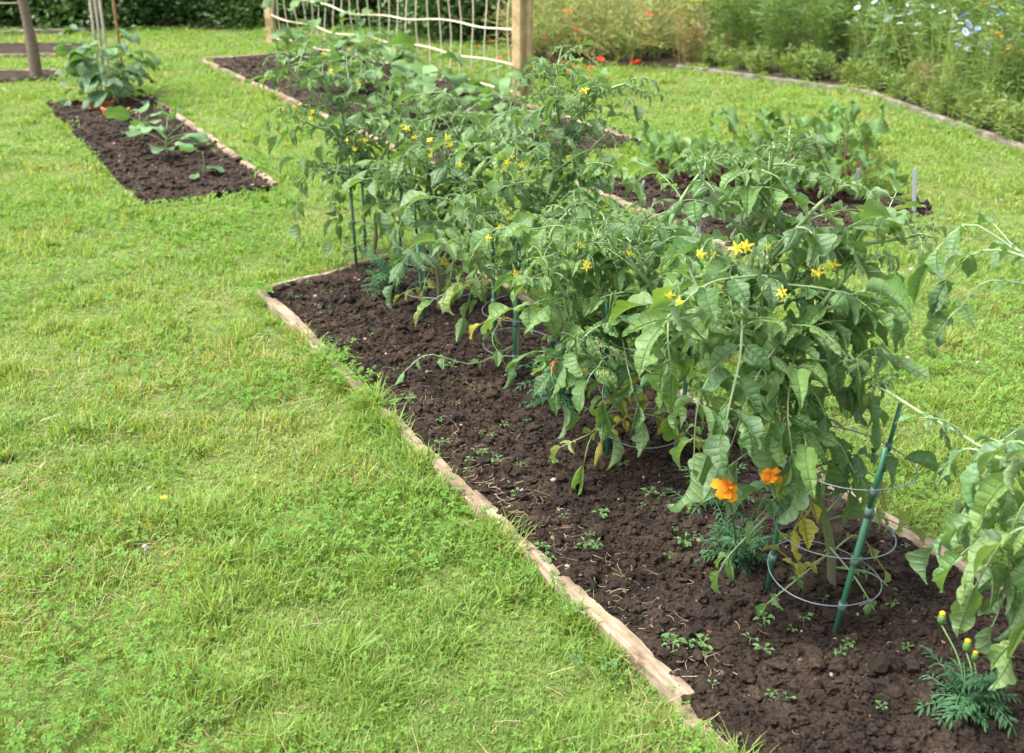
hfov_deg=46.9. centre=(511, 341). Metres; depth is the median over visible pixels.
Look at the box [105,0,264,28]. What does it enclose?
hedge shrub
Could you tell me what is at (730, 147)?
beetroot plant
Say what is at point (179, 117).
edging board
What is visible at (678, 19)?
poppy plant
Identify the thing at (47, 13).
hedge shrub
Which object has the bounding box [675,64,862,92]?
edging board
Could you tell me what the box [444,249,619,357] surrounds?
edging board
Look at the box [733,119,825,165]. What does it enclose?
beetroot plant
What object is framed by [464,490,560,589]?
edging board
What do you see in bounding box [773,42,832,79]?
plant
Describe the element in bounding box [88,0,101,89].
bamboo cane
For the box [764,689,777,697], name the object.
weed seedling
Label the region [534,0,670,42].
poppy plant
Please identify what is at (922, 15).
tall plant
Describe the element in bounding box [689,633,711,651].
weed seedling
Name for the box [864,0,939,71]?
tall plant
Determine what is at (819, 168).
beetroot plant
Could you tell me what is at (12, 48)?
soil
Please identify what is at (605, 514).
weed seedling
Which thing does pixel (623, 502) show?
straw scraps
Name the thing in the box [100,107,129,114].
pot shard
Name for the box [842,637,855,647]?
weed seedling
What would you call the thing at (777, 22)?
broad leaved plant
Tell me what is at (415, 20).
garden netting
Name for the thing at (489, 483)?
dry clippings
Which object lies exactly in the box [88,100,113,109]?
pot shard
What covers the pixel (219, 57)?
edging board
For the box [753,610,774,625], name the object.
weed seedling
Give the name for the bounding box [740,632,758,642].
weed seedling
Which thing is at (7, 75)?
soil
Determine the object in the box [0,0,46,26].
hedge shrub
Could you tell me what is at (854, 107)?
beetroot plant
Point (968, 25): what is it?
nigella plant
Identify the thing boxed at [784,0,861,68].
tall plant
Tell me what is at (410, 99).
climbing plant
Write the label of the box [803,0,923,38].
hedge shrub
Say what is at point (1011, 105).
plant
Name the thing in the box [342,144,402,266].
plant cage
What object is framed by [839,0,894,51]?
tall plant
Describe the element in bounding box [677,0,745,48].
broad leaved plant
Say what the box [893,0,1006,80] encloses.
tall plant
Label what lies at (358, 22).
climbing plant
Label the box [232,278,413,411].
clover
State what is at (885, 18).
nigella plant
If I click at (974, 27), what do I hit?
broad leaved plant
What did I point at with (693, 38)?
browning plant
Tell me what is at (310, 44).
climbing plant
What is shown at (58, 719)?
clover
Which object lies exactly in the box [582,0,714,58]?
poppy plant
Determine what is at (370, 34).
climbing plant
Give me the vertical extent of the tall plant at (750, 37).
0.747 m
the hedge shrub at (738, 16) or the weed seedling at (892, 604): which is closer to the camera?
the weed seedling at (892, 604)
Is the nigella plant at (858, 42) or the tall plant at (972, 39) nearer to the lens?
the tall plant at (972, 39)
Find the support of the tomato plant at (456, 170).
on the soil at (731, 632)
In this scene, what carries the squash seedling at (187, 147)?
on the soil at (162, 167)
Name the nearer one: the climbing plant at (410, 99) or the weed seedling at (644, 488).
the weed seedling at (644, 488)
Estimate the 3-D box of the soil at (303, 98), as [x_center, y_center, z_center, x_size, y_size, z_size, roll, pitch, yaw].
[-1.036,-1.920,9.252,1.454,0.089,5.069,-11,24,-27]
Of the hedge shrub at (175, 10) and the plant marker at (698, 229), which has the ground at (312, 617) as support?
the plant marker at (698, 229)
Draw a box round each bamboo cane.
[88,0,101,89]
[94,0,106,91]
[98,0,111,92]
[112,0,126,95]
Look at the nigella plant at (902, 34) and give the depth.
9.54 m
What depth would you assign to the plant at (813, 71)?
9.80 m
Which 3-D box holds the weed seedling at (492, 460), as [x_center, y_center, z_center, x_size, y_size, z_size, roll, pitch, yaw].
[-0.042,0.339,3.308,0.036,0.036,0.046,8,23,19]
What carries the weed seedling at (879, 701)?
on the soil at (731, 632)
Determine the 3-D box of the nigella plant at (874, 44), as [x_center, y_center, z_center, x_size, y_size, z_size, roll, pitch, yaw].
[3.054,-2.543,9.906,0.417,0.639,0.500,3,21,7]
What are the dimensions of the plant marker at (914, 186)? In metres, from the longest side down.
0.280 x 0.018 x 0.005 m
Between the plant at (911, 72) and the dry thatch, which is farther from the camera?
the plant at (911, 72)
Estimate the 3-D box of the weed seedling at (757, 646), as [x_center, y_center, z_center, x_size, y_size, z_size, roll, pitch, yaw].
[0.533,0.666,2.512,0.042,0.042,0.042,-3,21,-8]
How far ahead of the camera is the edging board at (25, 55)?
11.29 m
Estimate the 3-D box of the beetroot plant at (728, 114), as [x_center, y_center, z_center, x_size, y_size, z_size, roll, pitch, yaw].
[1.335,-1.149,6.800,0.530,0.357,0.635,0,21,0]
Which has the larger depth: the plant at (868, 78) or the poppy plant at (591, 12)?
the poppy plant at (591, 12)
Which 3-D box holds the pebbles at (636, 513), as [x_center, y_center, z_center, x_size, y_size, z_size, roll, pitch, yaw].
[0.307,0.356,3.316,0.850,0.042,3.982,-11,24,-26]
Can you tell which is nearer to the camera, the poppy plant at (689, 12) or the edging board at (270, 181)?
the edging board at (270, 181)
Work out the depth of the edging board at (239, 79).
10.24 m
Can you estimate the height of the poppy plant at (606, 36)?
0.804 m
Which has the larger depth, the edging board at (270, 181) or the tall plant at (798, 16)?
the tall plant at (798, 16)
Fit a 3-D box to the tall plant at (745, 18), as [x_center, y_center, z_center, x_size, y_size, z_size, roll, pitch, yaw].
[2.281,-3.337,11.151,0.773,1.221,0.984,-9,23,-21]
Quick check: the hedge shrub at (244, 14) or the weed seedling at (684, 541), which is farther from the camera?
the hedge shrub at (244, 14)
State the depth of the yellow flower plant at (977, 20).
8.97 m
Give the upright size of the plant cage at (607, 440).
0.530 m
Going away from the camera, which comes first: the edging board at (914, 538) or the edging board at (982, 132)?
the edging board at (914, 538)
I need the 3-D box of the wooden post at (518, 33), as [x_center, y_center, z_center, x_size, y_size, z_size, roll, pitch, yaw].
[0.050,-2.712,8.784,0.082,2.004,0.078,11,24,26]
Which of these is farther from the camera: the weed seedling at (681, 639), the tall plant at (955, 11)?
the tall plant at (955, 11)
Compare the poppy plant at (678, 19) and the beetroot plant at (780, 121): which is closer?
the beetroot plant at (780, 121)
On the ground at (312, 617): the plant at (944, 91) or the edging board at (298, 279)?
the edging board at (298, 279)
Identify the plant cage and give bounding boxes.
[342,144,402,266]
[398,182,471,318]
[482,225,562,379]
[598,289,692,455]
[765,399,918,632]
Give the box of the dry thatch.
[0,196,1023,752]
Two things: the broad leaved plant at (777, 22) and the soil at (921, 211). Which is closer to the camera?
the soil at (921, 211)
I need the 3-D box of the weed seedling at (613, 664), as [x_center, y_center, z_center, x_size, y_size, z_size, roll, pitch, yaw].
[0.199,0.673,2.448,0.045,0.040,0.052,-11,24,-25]
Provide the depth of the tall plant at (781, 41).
10.27 m
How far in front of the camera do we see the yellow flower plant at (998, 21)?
8.23 m
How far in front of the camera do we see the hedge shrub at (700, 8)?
12.70 m
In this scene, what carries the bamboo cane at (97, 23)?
on the ground at (312, 617)
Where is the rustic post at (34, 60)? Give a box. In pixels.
[17,0,42,76]
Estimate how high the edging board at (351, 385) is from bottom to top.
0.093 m
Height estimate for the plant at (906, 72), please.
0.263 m
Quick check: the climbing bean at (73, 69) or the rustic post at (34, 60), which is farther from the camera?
the rustic post at (34, 60)
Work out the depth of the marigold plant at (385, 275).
4.70 m
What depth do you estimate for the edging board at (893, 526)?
3.14 m
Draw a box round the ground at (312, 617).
[0,27,1023,752]
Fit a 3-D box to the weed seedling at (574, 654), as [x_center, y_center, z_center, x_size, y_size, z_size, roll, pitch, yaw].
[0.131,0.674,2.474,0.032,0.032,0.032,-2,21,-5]
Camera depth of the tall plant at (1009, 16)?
8.84 m
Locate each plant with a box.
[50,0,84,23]
[243,36,476,264]
[262,0,295,47]
[285,0,329,63]
[291,26,352,68]
[299,37,373,91]
[330,26,424,90]
[331,7,384,58]
[341,88,561,314]
[358,246,422,300]
[366,27,419,68]
[367,72,445,123]
[380,52,468,94]
[395,39,663,389]
[411,78,492,123]
[446,0,571,45]
[465,65,527,109]
[467,95,542,144]
[469,142,766,494]
[480,0,594,53]
[496,0,627,50]
[502,0,602,68]
[509,358,601,412]
[533,0,642,32]
[533,0,643,31]
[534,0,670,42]
[535,0,625,58]
[535,0,638,52]
[538,0,677,35]
[538,0,694,65]
[540,0,677,58]
[542,0,689,60]
[553,0,658,53]
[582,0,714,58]
[598,0,736,48]
[608,116,950,617]
[610,0,716,26]
[621,0,707,41]
[626,0,705,52]
[631,128,692,170]
[632,0,726,32]
[633,0,745,49]
[633,132,737,183]
[654,0,719,36]
[663,462,756,521]
[666,120,753,182]
[669,10,731,63]
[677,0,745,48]
[687,34,732,66]
[693,467,781,574]
[701,0,751,53]
[707,105,777,169]
[713,41,750,67]
[722,0,784,59]
[728,0,771,45]
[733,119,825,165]
[736,144,823,205]
[737,0,808,50]
[742,39,787,73]
[745,0,795,50]
[749,106,853,163]
[752,0,829,68]
[756,3,802,60]
[770,0,817,45]
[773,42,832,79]
[779,0,826,51]
[780,42,843,80]
[782,111,869,172]
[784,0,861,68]
[786,157,870,202]
[788,99,888,201]
[794,97,882,153]
[805,0,867,62]
[815,119,909,190]
[825,0,896,58]
[825,47,876,83]
[832,1,863,61]
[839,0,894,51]
[841,0,883,70]
[848,53,906,89]
[849,0,911,59]
[850,2,894,64]
[854,0,943,88]
[854,212,1023,690]
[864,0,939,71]
[865,0,919,64]
[868,0,919,74]
[877,62,924,98]
[881,0,971,78]
[881,2,924,67]
[888,61,922,89]
[892,1,942,70]
[893,0,951,61]
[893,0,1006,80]
[896,71,948,105]
[899,1,976,113]
[902,60,952,86]
[904,49,969,105]
[907,0,1016,81]
[907,3,984,65]
[915,611,1023,738]
[919,0,978,47]
[919,75,981,118]
[920,71,976,110]
[922,0,1018,96]
[932,0,1018,121]
[940,2,1004,93]
[942,0,1012,81]
[947,4,1012,88]
[953,81,1019,128]
[961,0,1005,79]
[966,18,1022,93]
[970,92,1020,127]
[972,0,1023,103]
[972,0,1023,107]
[974,27,1020,100]
[975,0,1023,65]
[979,0,1023,43]
[987,93,1023,136]
[987,96,1023,142]
[989,101,1023,137]
[990,0,1023,90]
[995,0,1023,78]
[1003,43,1023,105]
[1005,34,1023,102]
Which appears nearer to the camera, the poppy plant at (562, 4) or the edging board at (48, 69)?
the edging board at (48, 69)
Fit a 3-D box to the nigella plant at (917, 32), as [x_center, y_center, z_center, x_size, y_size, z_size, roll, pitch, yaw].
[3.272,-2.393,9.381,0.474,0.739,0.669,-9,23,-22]
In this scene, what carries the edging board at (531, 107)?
on the ground at (312, 617)
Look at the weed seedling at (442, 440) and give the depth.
3.41 m
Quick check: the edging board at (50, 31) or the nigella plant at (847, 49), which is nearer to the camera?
the nigella plant at (847, 49)
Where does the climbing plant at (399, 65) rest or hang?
on the soil at (303, 98)
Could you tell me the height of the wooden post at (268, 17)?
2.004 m
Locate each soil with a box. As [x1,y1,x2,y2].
[0,1,1023,143]
[0,42,83,53]
[0,70,57,82]
[49,96,270,204]
[207,49,635,166]
[265,248,1023,752]
[608,163,932,255]
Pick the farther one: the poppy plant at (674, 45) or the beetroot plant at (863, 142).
the poppy plant at (674, 45)
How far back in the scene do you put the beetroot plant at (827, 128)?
6.64 m
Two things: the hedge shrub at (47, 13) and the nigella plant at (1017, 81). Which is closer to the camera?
the nigella plant at (1017, 81)
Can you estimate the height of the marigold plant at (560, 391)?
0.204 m
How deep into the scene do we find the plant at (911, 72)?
9.04 m
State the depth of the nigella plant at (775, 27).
10.59 m
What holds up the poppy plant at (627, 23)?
on the soil at (665, 59)
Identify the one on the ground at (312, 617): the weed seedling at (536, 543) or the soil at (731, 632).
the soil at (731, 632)
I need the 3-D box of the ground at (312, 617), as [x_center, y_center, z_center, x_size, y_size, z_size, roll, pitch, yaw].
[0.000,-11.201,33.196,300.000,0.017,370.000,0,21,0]
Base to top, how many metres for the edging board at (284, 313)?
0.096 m
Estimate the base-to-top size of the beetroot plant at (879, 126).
0.518 m
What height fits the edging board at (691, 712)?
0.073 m
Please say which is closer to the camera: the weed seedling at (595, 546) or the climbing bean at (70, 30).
the weed seedling at (595, 546)
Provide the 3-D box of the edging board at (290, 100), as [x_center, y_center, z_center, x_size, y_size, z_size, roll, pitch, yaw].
[-1.264,-1.521,8.235,0.054,0.100,3.379,-11,24,-27]
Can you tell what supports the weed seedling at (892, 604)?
on the soil at (731, 632)
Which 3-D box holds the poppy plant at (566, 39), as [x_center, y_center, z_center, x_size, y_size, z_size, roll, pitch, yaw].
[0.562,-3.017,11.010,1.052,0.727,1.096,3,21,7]
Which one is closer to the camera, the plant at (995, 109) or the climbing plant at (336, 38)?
the plant at (995, 109)
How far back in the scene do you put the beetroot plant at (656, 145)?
6.79 m
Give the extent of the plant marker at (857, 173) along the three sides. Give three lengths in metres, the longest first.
0.240 x 0.018 x 0.006 m
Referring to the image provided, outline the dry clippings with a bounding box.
[388,382,735,681]
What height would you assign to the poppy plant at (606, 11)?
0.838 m
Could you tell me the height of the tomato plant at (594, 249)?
0.900 m
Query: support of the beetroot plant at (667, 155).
on the soil at (921, 211)
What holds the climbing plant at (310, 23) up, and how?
on the soil at (303, 98)
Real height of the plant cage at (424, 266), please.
0.530 m
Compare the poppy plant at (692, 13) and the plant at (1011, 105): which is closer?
the plant at (1011, 105)
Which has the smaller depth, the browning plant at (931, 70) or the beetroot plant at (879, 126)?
the beetroot plant at (879, 126)
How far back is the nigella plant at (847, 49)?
10.54 m
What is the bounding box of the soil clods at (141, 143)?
[45,51,931,249]
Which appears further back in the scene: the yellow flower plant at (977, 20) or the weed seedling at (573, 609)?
the yellow flower plant at (977, 20)
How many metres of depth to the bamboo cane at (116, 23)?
9.01 m
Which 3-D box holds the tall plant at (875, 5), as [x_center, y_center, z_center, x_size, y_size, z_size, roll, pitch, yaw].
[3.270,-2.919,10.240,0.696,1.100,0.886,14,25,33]
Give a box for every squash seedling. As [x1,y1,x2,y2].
[105,102,165,137]
[122,108,210,152]
[175,141,225,178]
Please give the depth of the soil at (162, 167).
6.93 m
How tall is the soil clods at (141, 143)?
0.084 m
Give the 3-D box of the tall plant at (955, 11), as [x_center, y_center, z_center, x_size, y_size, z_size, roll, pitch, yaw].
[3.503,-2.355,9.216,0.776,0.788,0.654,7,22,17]
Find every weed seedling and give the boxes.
[434,437,449,445]
[491,455,502,464]
[534,542,551,549]
[540,551,554,562]
[563,600,584,618]
[567,653,582,663]
[568,657,582,665]
[576,536,591,547]
[587,537,602,548]
[592,508,609,517]
[595,656,618,674]
[641,486,657,496]
[661,633,686,652]
[663,632,676,642]
[673,532,694,546]
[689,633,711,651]
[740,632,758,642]
[752,643,773,653]
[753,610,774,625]
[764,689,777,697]
[798,612,813,624]
[833,647,846,654]
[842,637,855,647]
[875,700,888,708]
[885,599,899,609]
[901,641,913,650]
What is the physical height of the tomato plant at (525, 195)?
1.107 m
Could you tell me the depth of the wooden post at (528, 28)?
8.95 m
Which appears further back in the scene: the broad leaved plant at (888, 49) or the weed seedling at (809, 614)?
the broad leaved plant at (888, 49)
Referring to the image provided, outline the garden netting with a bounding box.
[271,0,511,91]
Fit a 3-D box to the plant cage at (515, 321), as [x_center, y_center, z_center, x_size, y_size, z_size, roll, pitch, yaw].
[0.032,-0.118,3.940,0.282,0.530,0.282,5,23,9]
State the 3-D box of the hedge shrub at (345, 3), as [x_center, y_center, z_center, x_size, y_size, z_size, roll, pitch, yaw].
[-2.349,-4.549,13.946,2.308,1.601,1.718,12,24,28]
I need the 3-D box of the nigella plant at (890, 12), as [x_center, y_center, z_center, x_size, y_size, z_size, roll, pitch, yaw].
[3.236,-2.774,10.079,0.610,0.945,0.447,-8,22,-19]
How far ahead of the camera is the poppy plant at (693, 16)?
12.08 m
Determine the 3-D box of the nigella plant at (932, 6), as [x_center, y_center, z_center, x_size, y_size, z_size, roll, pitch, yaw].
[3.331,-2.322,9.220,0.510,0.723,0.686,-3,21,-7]
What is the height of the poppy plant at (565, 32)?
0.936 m
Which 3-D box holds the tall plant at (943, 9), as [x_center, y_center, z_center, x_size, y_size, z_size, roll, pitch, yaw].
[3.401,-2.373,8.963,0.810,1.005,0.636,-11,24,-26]
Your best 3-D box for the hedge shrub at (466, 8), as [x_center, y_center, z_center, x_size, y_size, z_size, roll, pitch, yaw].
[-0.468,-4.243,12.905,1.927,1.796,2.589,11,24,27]
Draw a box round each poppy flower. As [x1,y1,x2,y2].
[596,56,604,63]
[630,59,640,70]
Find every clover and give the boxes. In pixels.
[0,23,1023,752]
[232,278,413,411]
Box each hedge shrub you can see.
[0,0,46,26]
[1,0,168,33]
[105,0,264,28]
[187,0,324,29]
[240,0,384,26]
[248,0,409,28]
[370,0,535,42]
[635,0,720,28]
[697,0,819,35]
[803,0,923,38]
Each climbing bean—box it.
[47,40,143,106]
[58,24,156,93]
[64,42,160,109]
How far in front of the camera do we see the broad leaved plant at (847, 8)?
10.02 m
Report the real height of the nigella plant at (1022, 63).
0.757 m
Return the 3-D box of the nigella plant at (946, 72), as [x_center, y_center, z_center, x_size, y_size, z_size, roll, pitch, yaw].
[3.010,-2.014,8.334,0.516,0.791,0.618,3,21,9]
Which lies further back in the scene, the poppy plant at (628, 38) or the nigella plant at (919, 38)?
the poppy plant at (628, 38)
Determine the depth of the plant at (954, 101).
8.29 m
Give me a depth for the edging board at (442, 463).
3.32 m
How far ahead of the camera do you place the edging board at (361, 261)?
5.09 m
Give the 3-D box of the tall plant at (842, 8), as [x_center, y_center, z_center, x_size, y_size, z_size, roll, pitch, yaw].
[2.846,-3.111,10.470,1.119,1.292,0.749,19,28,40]
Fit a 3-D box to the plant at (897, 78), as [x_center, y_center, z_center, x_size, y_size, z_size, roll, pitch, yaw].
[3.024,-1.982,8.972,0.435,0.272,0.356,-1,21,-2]
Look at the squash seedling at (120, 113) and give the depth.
7.55 m
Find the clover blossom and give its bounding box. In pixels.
[142,544,148,564]
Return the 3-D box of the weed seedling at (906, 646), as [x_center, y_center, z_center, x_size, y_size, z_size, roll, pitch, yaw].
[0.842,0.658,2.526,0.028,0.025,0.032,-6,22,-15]
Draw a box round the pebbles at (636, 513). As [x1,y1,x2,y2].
[280,277,992,735]
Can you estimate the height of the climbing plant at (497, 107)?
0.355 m
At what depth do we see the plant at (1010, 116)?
7.59 m
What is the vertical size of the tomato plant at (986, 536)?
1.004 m
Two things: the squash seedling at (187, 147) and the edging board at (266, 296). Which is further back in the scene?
the squash seedling at (187, 147)
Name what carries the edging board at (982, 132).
on the ground at (312, 617)
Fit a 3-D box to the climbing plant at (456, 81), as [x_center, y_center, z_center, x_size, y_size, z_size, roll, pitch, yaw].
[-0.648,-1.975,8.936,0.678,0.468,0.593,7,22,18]
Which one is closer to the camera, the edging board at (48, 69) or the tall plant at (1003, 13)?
the tall plant at (1003, 13)
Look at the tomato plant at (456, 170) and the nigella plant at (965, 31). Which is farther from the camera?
the nigella plant at (965, 31)
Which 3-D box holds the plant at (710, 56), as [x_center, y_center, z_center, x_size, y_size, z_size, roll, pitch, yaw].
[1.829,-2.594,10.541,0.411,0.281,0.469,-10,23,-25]
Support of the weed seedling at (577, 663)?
on the ground at (312, 617)
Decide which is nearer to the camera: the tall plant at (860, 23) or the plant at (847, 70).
the plant at (847, 70)
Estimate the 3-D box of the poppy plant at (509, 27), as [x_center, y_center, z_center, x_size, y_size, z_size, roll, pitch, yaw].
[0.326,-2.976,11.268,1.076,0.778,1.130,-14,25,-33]
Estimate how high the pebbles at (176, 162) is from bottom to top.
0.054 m
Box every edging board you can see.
[0,28,91,35]
[0,52,82,57]
[4,68,61,70]
[147,94,188,122]
[184,121,237,155]
[199,58,255,86]
[205,48,345,58]
[231,155,278,190]
[254,83,434,163]
[257,290,271,305]
[264,266,348,288]
[267,298,313,339]
[305,334,362,392]
[346,244,427,268]
[359,387,472,500]
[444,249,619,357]
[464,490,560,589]
[480,91,644,145]
[554,576,695,707]
[575,181,740,257]
[615,352,906,530]
[672,704,731,752]
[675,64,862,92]
[863,89,928,114]
[896,525,1006,595]
[922,111,1023,148]
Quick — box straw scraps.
[283,266,1019,752]
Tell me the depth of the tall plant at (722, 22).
10.81 m
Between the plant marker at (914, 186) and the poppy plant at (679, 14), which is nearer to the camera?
the plant marker at (914, 186)
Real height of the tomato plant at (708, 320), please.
1.143 m
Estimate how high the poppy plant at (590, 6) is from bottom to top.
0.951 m
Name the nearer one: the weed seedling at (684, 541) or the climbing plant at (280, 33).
the weed seedling at (684, 541)
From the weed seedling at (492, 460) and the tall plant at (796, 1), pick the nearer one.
the weed seedling at (492, 460)
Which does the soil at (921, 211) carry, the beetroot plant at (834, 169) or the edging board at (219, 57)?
the beetroot plant at (834, 169)
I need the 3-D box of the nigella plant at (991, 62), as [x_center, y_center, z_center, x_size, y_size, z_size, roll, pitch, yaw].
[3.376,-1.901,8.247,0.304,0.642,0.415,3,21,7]
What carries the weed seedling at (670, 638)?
on the soil at (731, 632)
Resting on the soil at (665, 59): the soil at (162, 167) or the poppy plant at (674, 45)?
the poppy plant at (674, 45)
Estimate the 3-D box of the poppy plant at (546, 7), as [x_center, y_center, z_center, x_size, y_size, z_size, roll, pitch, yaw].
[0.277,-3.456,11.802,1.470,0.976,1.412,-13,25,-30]
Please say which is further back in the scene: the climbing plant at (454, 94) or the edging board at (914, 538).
the climbing plant at (454, 94)
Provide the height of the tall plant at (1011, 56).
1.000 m
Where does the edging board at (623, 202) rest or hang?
on the ground at (312, 617)
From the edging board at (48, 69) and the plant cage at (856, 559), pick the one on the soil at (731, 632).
the plant cage at (856, 559)
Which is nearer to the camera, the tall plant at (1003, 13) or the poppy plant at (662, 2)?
the tall plant at (1003, 13)
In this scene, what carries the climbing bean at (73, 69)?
on the soil at (162, 167)
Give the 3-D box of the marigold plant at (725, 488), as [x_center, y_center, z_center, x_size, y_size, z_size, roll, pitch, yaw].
[0.521,0.401,2.647,0.246,0.456,0.482,0,21,0]
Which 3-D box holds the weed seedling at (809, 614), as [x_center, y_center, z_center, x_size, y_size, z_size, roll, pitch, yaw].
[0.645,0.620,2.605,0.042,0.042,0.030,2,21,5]
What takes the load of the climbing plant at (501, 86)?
on the soil at (303, 98)
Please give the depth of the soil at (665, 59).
10.93 m
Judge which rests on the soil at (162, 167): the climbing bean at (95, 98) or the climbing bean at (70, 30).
the climbing bean at (95, 98)
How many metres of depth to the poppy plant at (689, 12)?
11.25 m
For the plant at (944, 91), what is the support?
on the soil at (665, 59)
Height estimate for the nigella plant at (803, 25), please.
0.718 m
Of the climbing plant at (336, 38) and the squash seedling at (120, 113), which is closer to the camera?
the squash seedling at (120, 113)
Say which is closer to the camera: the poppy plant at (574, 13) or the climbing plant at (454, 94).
the climbing plant at (454, 94)
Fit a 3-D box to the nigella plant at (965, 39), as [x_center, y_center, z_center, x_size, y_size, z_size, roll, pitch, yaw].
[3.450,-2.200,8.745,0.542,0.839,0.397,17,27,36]
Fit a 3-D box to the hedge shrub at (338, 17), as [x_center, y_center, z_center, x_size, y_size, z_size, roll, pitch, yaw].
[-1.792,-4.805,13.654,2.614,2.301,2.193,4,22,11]
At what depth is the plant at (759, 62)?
10.17 m
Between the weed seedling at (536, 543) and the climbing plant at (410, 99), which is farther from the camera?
the climbing plant at (410, 99)
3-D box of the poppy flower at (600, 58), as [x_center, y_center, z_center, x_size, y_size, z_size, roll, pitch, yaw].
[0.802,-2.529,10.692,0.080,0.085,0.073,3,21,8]
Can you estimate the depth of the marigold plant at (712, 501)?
3.06 m
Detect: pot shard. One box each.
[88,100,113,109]
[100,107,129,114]
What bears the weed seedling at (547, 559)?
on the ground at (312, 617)
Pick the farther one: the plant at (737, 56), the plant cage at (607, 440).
the plant at (737, 56)
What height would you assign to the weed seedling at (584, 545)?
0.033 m
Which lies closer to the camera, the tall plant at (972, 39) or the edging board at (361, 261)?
the edging board at (361, 261)
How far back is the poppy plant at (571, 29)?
11.09 m
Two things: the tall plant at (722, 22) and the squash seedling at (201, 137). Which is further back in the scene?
the tall plant at (722, 22)
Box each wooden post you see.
[263,0,276,42]
[512,0,524,99]
[525,0,532,98]
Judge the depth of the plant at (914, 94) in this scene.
8.70 m
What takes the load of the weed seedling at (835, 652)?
on the soil at (731, 632)
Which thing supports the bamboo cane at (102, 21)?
on the ground at (312, 617)
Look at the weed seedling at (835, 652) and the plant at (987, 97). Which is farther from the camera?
the plant at (987, 97)
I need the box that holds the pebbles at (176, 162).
[51,54,927,233]
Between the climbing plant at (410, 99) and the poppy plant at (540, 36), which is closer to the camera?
the climbing plant at (410, 99)
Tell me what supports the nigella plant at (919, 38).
on the soil at (665, 59)
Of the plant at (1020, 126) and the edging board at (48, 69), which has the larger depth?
the edging board at (48, 69)
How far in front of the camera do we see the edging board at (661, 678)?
2.52 m
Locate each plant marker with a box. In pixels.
[696,219,700,235]
[854,168,859,197]
[912,168,916,218]
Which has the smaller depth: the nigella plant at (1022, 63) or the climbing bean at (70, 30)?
the nigella plant at (1022, 63)
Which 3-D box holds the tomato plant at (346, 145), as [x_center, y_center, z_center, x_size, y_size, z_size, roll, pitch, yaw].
[-0.617,-0.770,4.978,0.868,0.978,0.738,-12,24,-28]
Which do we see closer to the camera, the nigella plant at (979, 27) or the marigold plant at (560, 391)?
the marigold plant at (560, 391)
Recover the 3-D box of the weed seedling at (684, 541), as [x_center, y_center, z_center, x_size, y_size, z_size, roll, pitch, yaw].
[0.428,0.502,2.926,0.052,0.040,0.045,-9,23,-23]
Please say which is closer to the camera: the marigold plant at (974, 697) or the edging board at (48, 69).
the marigold plant at (974, 697)
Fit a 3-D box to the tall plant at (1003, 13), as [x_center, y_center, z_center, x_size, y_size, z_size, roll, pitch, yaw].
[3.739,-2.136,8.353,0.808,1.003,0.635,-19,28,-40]
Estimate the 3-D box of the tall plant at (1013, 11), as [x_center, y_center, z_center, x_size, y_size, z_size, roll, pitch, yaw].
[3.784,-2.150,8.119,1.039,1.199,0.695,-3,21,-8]
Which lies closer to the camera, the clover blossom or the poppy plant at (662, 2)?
the clover blossom
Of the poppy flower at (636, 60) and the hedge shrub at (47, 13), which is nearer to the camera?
the poppy flower at (636, 60)
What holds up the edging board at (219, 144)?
on the ground at (312, 617)

